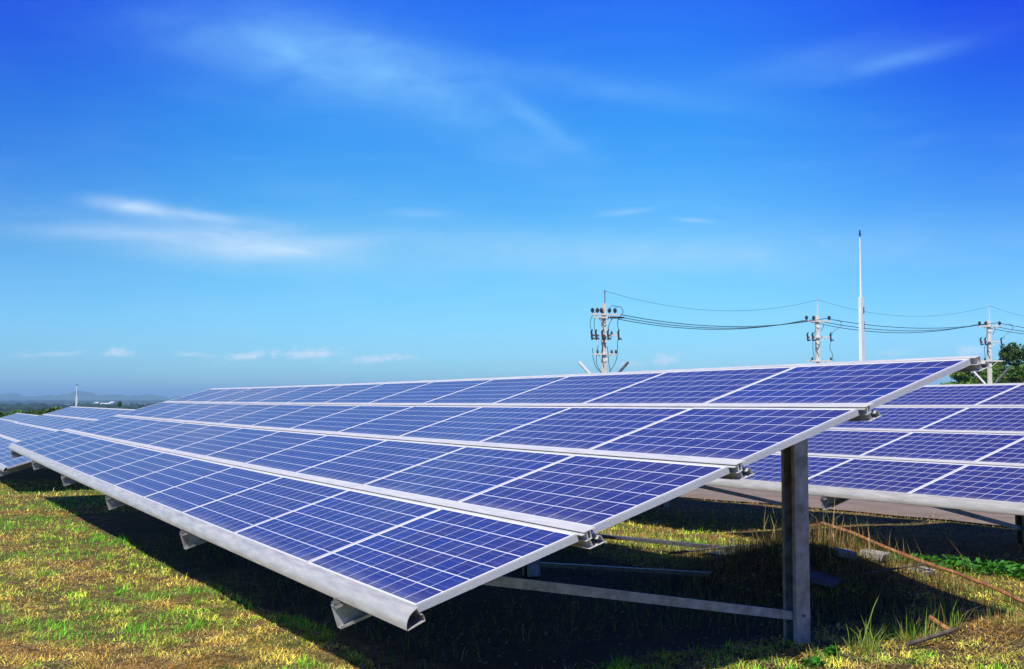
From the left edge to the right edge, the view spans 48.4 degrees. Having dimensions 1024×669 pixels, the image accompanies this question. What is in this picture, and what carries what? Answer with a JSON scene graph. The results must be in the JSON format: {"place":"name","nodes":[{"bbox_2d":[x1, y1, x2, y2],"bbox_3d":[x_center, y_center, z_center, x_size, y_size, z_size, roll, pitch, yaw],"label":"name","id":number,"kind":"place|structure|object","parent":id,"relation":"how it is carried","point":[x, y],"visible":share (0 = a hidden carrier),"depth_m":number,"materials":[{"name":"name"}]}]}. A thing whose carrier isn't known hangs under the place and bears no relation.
{"place":"outdoors","nodes":[
{"label":"outdoors","id":0,"kind":"place"},
{"bbox_2d":[0,391,179,400],"bbox_3d":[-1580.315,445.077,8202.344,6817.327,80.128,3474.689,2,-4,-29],"label":"mountains","id":1,"kind":"structure","parent":0,"point":[82,395],"depth_m":7864.94,"materials":[{"name":"blue"}]},
{"bbox_2d":[0,404,1023,668],"bbox_3d":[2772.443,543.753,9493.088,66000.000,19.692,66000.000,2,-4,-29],"label":"ground","id":2,"kind":"structure","parent":0,"point":[138,526],"depth_m":9.12,"materials":[{"name":"green plant"}]},
{"bbox_2d":[10,410,22,414],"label":"dark tree","id":3,"kind":"object","parent":2,"relation":"on","point":[16,411],"visible":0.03,"depth_m":123.77,"materials":[{"name":"green plant"}]},
{"bbox_2d":[0,413,38,425],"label":"solar array","id":4,"kind":"object","parent":2,"relation":"on","point":[10,419],"visible":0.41,"depth_m":57.99,"materials":[{"name":"glass"}]},
{"bbox_2d":[28,410,42,414],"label":"dark tree","id":5,"kind":"object","parent":2,"relation":"on","point":[35,412],"visible":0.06,"depth_m":126.72,"materials":[{"name":"green plant"}]},
{"bbox_2d":[43,406,55,413],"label":"dark tree","id":6,"kind":"object","parent":2,"relation":"on","point":[51,409],"visible":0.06,"depth_m":125.74,"materials":[{"name":"green plant"}]},
{"bbox_2d":[0,406,135,475],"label":"solar array","id":7,"kind":"object","parent":2,"relation":"on","point":[50,422],"visible":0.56,"depth_m":35.30,"materials":[{"name":"glass"}]},
{"bbox_2d":[0,399,168,413],"bbox_3d":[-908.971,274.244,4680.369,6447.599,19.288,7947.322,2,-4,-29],"label":"woods","id":8,"kind":"object","parent":2,"relation":"on","point":[10,405],"visible":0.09,"depth_m":1900.00,"materials":[{"name":"green plant"}]},
{"bbox_2d":[8,355,990,644],"bbox_3d":[-3.481,1.836,15.035,4.175,2.534,19.920,2,-4,-29],"label":"solar array","id":9,"kind":"object","parent":2,"relation":"on","point":[402,503],"visible":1,"depth_m":8.16,"materials":[{"name":"glass"}]},
{"bbox_2d":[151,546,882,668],"bbox_3d":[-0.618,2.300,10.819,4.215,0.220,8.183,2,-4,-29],"label":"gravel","id":10,"kind":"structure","parent":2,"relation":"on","point":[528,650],"depth_m":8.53,"materials":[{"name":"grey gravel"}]},
{"bbox_2d":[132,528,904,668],"bbox_3d":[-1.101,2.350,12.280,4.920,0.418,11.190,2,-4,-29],"label":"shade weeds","id":11,"kind":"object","parent":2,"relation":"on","point":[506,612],"visible":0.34,"depth_m":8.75,"materials":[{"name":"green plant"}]},
{"bbox_2d":[578,290,628,372],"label":"power pole","id":12,"kind":"object","parent":2,"relation":"on","point":[603,335],"visible":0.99,"depth_m":77.61,"materials":[{"name":"concrete"}]},
{"bbox_2d":[561,523,741,564],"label":"aisle grass","id":13,"kind":"structure","parent":2,"relation":"on","point":[650,537],"depth_m":13.13,"materials":[{"name":"green plant"}]},
{"bbox_2d":[595,534,748,550],"bbox_3d":[1.822,2.313,12.598,0.063,0.106,2.643,3,-4,-39],"label":"metal rail","id":14,"kind":"object","parent":2,"relation":"on","point":[646,540],"visible":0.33,"depth_m":12.78,"materials":[{"name":"metal"}]},
{"bbox_2d":[704,550,734,556],"bbox_3d":[2.248,2.257,11.750,0.510,0.047,0.360,2,-4,-29],"label":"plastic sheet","id":15,"kind":"object","parent":2,"relation":"on","point":[719,552],"visible":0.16,"depth_m":11.76,"materials":[{"name":"grey plastic"}]},
{"bbox_2d":[660,485,781,506],"bbox_3d":[0.997,2.353,21.566,4.304,2.464,13.311,2,-4,-29],"label":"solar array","id":16,"kind":"object","parent":2,"relation":"on","point":[666,504],"depth_m":17.04,"materials":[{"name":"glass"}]},
{"bbox_2d":[669,542,843,554],"bbox_3d":[2.557,2.243,11.924,1.843,0.191,0.083,-1,-3,14],"label":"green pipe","id":17,"kind":"object","parent":2,"relation":"on","point":[686,551],"visible":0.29,"depth_m":12.03,"materials":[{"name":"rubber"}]},
{"bbox_2d":[556,518,1023,631],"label":"mound grass","id":18,"kind":"structure","parent":2,"relation":"on","point":[825,541],"depth_m":9.63,"materials":[{"name":"green plant"}]},
{"bbox_2d":[800,655,827,667],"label":"leafy plant","id":19,"kind":"object","parent":2,"relation":"on","point":[813,661],"visible":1,"depth_m":6.84,"materials":[{"name":"green plant"}]},
{"bbox_2d":[805,299,841,362],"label":"power pole","id":20,"kind":"object","parent":2,"relation":"on","point":[817,337],"visible":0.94,"depth_m":89.63,"materials":[{"name":"concrete"}]},
{"bbox_2d":[606,291,815,310],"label":"ground wire","id":21,"kind":"object","parent":20,"relation":"attached to","point":[701,309],"visible":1,"depth_m":82.93,"materials":[{"name":"black metal"}]},
{"bbox_2d":[619,319,804,329],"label":"power cable","id":22,"kind":"object","parent":20,"relation":"attached to","point":[695,328],"visible":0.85,"depth_m":82.97,"materials":[{"name":"black rubber"}]},
{"bbox_2d":[621,317,803,327],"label":"power cable","id":23,"kind":"object","parent":20,"relation":"attached to","point":[699,327],"visible":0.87,"depth_m":81.53,"materials":[{"name":"black rubber"}]},
{"bbox_2d":[621,314,825,326],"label":"power cable","id":24,"kind":"object","parent":20,"relation":"attached to","point":[720,326],"visible":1,"depth_m":82.41,"materials":[{"name":"black rubber"}]},
{"bbox_2d":[820,300,984,315],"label":"ground wire","id":25,"kind":"object","parent":20,"relation":"attached to","point":[897,315],"visible":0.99,"depth_m":93.85,"materials":[{"name":"black metal"}]},
{"bbox_2d":[808,642,841,663],"bbox_3d":[1.928,1.965,7.048,0.335,0.155,0.234,-2,-4,32],"label":"weed tuft","id":26,"kind":"object","parent":2,"relation":"on","point":[822,658],"visible":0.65,"depth_m":7.04,"materials":[{"name":"green plant"}]},
{"bbox_2d":[810,571,842,587],"bbox_3d":[2.584,2.017,9.414,0.291,0.074,0.422,-2,-4,30],"label":"concrete chunk","id":27,"kind":"object","parent":2,"relation":"on","point":[814,574],"visible":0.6,"depth_m":9.30,"materials":[{"name":"grey concrete"}]},
{"bbox_2d":[822,645,840,656],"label":"leafy plant","id":28,"kind":"object","parent":2,"relation":"on","point":[830,650],"visible":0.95,"depth_m":7.16,"materials":[{"name":"green plant"}]},
{"bbox_2d":[706,502,967,582],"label":"mound stalks","id":29,"kind":"object","parent":2,"relation":"on","point":[828,537],"visible":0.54,"depth_m":10.31,"materials":[{"name":"brown plant"}]},
{"bbox_2d":[833,547,856,558],"bbox_3d":[2.856,1.875,9.776,0.170,0.071,0.304,0,-3,3],"label":"concrete chunk","id":30,"kind":"object","parent":2,"relation":"on","point":[839,553],"visible":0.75,"depth_m":9.66,"materials":[{"name":"grey concrete"}]},
{"bbox_2d":[858,230,864,360],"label":"lightning mast","id":31,"kind":"object","parent":2,"relation":"on","point":[861,334],"visible":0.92,"depth_m":59.75,"materials":[{"name":"white metal"}]},
{"bbox_2d":[836,615,890,654],"bbox_3d":[2.278,1.932,7.341,0.477,0.263,0.405,2,-4,-29],"label":"weed tuft","id":32,"kind":"object","parent":2,"relation":"on","point":[872,645],"visible":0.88,"depth_m":7.35,"materials":[{"name":"green plant"}]},
{"bbox_2d":[705,383,1023,543],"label":"solar array","id":33,"kind":"object","parent":2,"relation":"on","point":[953,448],"visible":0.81,"depth_m":13.24,"materials":[{"name":"glass"}]},
{"bbox_2d":[859,580,888,651],"bbox_3d":[2.404,1.833,7.434,0.327,0.447,0.180,2,-4,-29],"label":"tall weed stalk","id":34,"kind":"object","parent":2,"relation":"on","point":[869,620],"visible":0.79,"depth_m":7.45,"materials":[{"name":"green plant"}]},
{"bbox_2d":[860,549,888,560],"bbox_3d":[3.108,1.891,9.779,0.228,0.075,0.202,-2,-4,35],"label":"concrete chunk","id":35,"kind":"object","parent":2,"relation":"on","point":[866,552],"visible":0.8,"depth_m":9.73,"materials":[{"name":"grey concrete"}]},
{"bbox_2d":[861,563,924,574],"bbox_3d":[3.195,1.941,9.447,1.011,0.032,0.035,3,-4,-40],"label":"dead branch","id":36,"kind":"object","parent":2,"relation":"on","point":[889,569],"visible":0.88,"depth_m":9.36,"materials":[{"name":"brown wood"}]},
{"bbox_2d":[881,550,941,567],"bbox_3d":[3.924,2.245,11.345,0.391,0.166,0.668,2,-4,-29],"label":"leafy plant","id":37,"kind":"object","parent":2,"relation":"on","point":[915,555],"visible":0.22,"depth_m":11.25,"materials":[{"name":"green plant"}]},
{"bbox_2d":[878,605,951,644],"bbox_3d":[2.725,1.954,7.695,0.536,0.258,0.520,-3,-4,38],"label":"weed tuft","id":38,"kind":"object","parent":2,"relation":"on","point":[913,634],"visible":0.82,"depth_m":7.71,"materials":[{"name":"green plant"}]},
{"bbox_2d":[809,521,1023,603],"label":"rusty rod","id":39,"kind":"object","parent":2,"relation":"on","point":[1003,592],"visible":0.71,"depth_m":9.73,"materials":[{"name":"metal"}]},
{"bbox_2d":[907,564,934,575],"bbox_3d":[3.509,2.047,9.822,0.208,0.099,0.268,2,-4,-36],"label":"concrete chunk","id":40,"kind":"object","parent":2,"relation":"on","point":[926,568],"visible":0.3,"depth_m":9.77,"materials":[{"name":"grey concrete"}]},
{"bbox_2d":[905,627,957,646],"bbox_3d":[2.773,1.995,7.514,0.590,0.057,0.038,3,-4,-38],"label":"rusty pipe","id":41,"kind":"object","parent":2,"relation":"on","point":[930,637],"visible":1,"depth_m":7.48,"materials":[{"name":"brown metal"}]},
{"bbox_2d":[928,615,950,629],"bbox_3d":[2.920,1.975,7.777,0.155,0.105,0.034,-3,-4,40],"label":"rusty pipe","id":42,"kind":"object","parent":2,"relation":"on","point":[942,625],"visible":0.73,"depth_m":7.77,"materials":[{"name":"metal"}]},
{"bbox_2d":[918,591,985,630],"bbox_3d":[3.048,1.941,8.034,0.570,0.294,0.444,-2,-4,37],"label":"weed tuft","id":43,"kind":"object","parent":2,"relation":"on","point":[952,618],"visible":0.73,"depth_m":8.02,"materials":[{"name":"green plant"}]},
{"bbox_2d":[940,372,974,384],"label":"leafy tree","id":44,"kind":"object","parent":2,"relation":"on","point":[962,377],"visible":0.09,"depth_m":111.60,"materials":[{"name":"green plant"}]},
{"bbox_2d":[926,554,994,575],"bbox_3d":[4.340,2.232,11.026,0.377,0.170,0.633,2,-4,-29],"label":"leafy plant","id":45,"kind":"object","parent":2,"relation":"on","point":[965,560],"visible":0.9,"depth_m":10.95,"materials":[{"name":"green plant"}]},
{"bbox_2d":[957,362,999,383],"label":"leafy tree","id":46,"kind":"object","parent":2,"relation":"on","point":[979,372],"visible":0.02,"depth_m":115.52,"materials":[{"name":"green plant"}]},
{"bbox_2d":[956,597,1023,626],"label":"weed tuft","id":47,"kind":"object","parent":2,"relation":"on","point":[1009,613],"visible":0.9,"depth_m":8.28,"materials":[{"name":"green plant"}]},
{"bbox_2d":[973,305,1012,383],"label":"power pole","id":48,"kind":"object","parent":2,"relation":"on","point":[988,326],"visible":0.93,"depth_m":99.60,"materials":[{"name":"concrete"}]},
{"bbox_2d":[813,322,975,332],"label":"power cable","id":49,"kind":"object","parent":48,"relation":"attached to","point":[890,332],"visible":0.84,"depth_m":95.54,"materials":[{"name":"black rubber"}]},
{"bbox_2d":[825,322,982,330],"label":"power cable","id":50,"kind":"object","parent":48,"relation":"attached to","point":[899,330],"visible":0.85,"depth_m":94.64,"materials":[{"name":"black rubber"}]},
{"bbox_2d":[826,318,993,328],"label":"power cable","id":51,"kind":"object","parent":48,"relation":"attached to","point":[905,327],"visible":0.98,"depth_m":93.39,"materials":[{"name":"black rubber"}]},
{"bbox_2d":[972,342,1023,383],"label":"leafy tree","id":52,"kind":"object","parent":2,"relation":"on","point":[1014,357],"visible":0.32,"depth_m":109.42,"materials":[{"name":"green plant"}]},
{"bbox_2d":[977,558,1023,579],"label":"leafy plant","id":53,"kind":"object","parent":2,"relation":"on","point":[1010,571],"visible":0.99,"depth_m":10.69,"materials":[{"name":"green plant"}]},
{"bbox_2d":[992,361,1010,372],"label":"leafy tree","id":54,"kind":"object","parent":2,"relation":"on","point":[1000,364],"depth_m":119.73,"materials":[{"name":"green plant"}]},
{"bbox_2d":[0,0,1023,397],"label":"sky","id":55,"kind":"structure","parent":0,"point":[196,196],"materials":[{"name":"blue"}]},
{"bbox_2d":[540,562,713,576],"bbox_3d":[0.869,2.242,10.936,2.379,0.142,0.058,-3,-4,39],"label":"metal rail","id":56,"kind":"object","parent":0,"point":[616,568],"visible":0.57,"depth_m":10.75,"materials":[{"name":"metal"}]},
{"bbox_2d":[678,485,1014,524],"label":"dirt road","id":57,"kind":"structure","parent":0,"point":[886,508],"depth_m":21.84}
]}

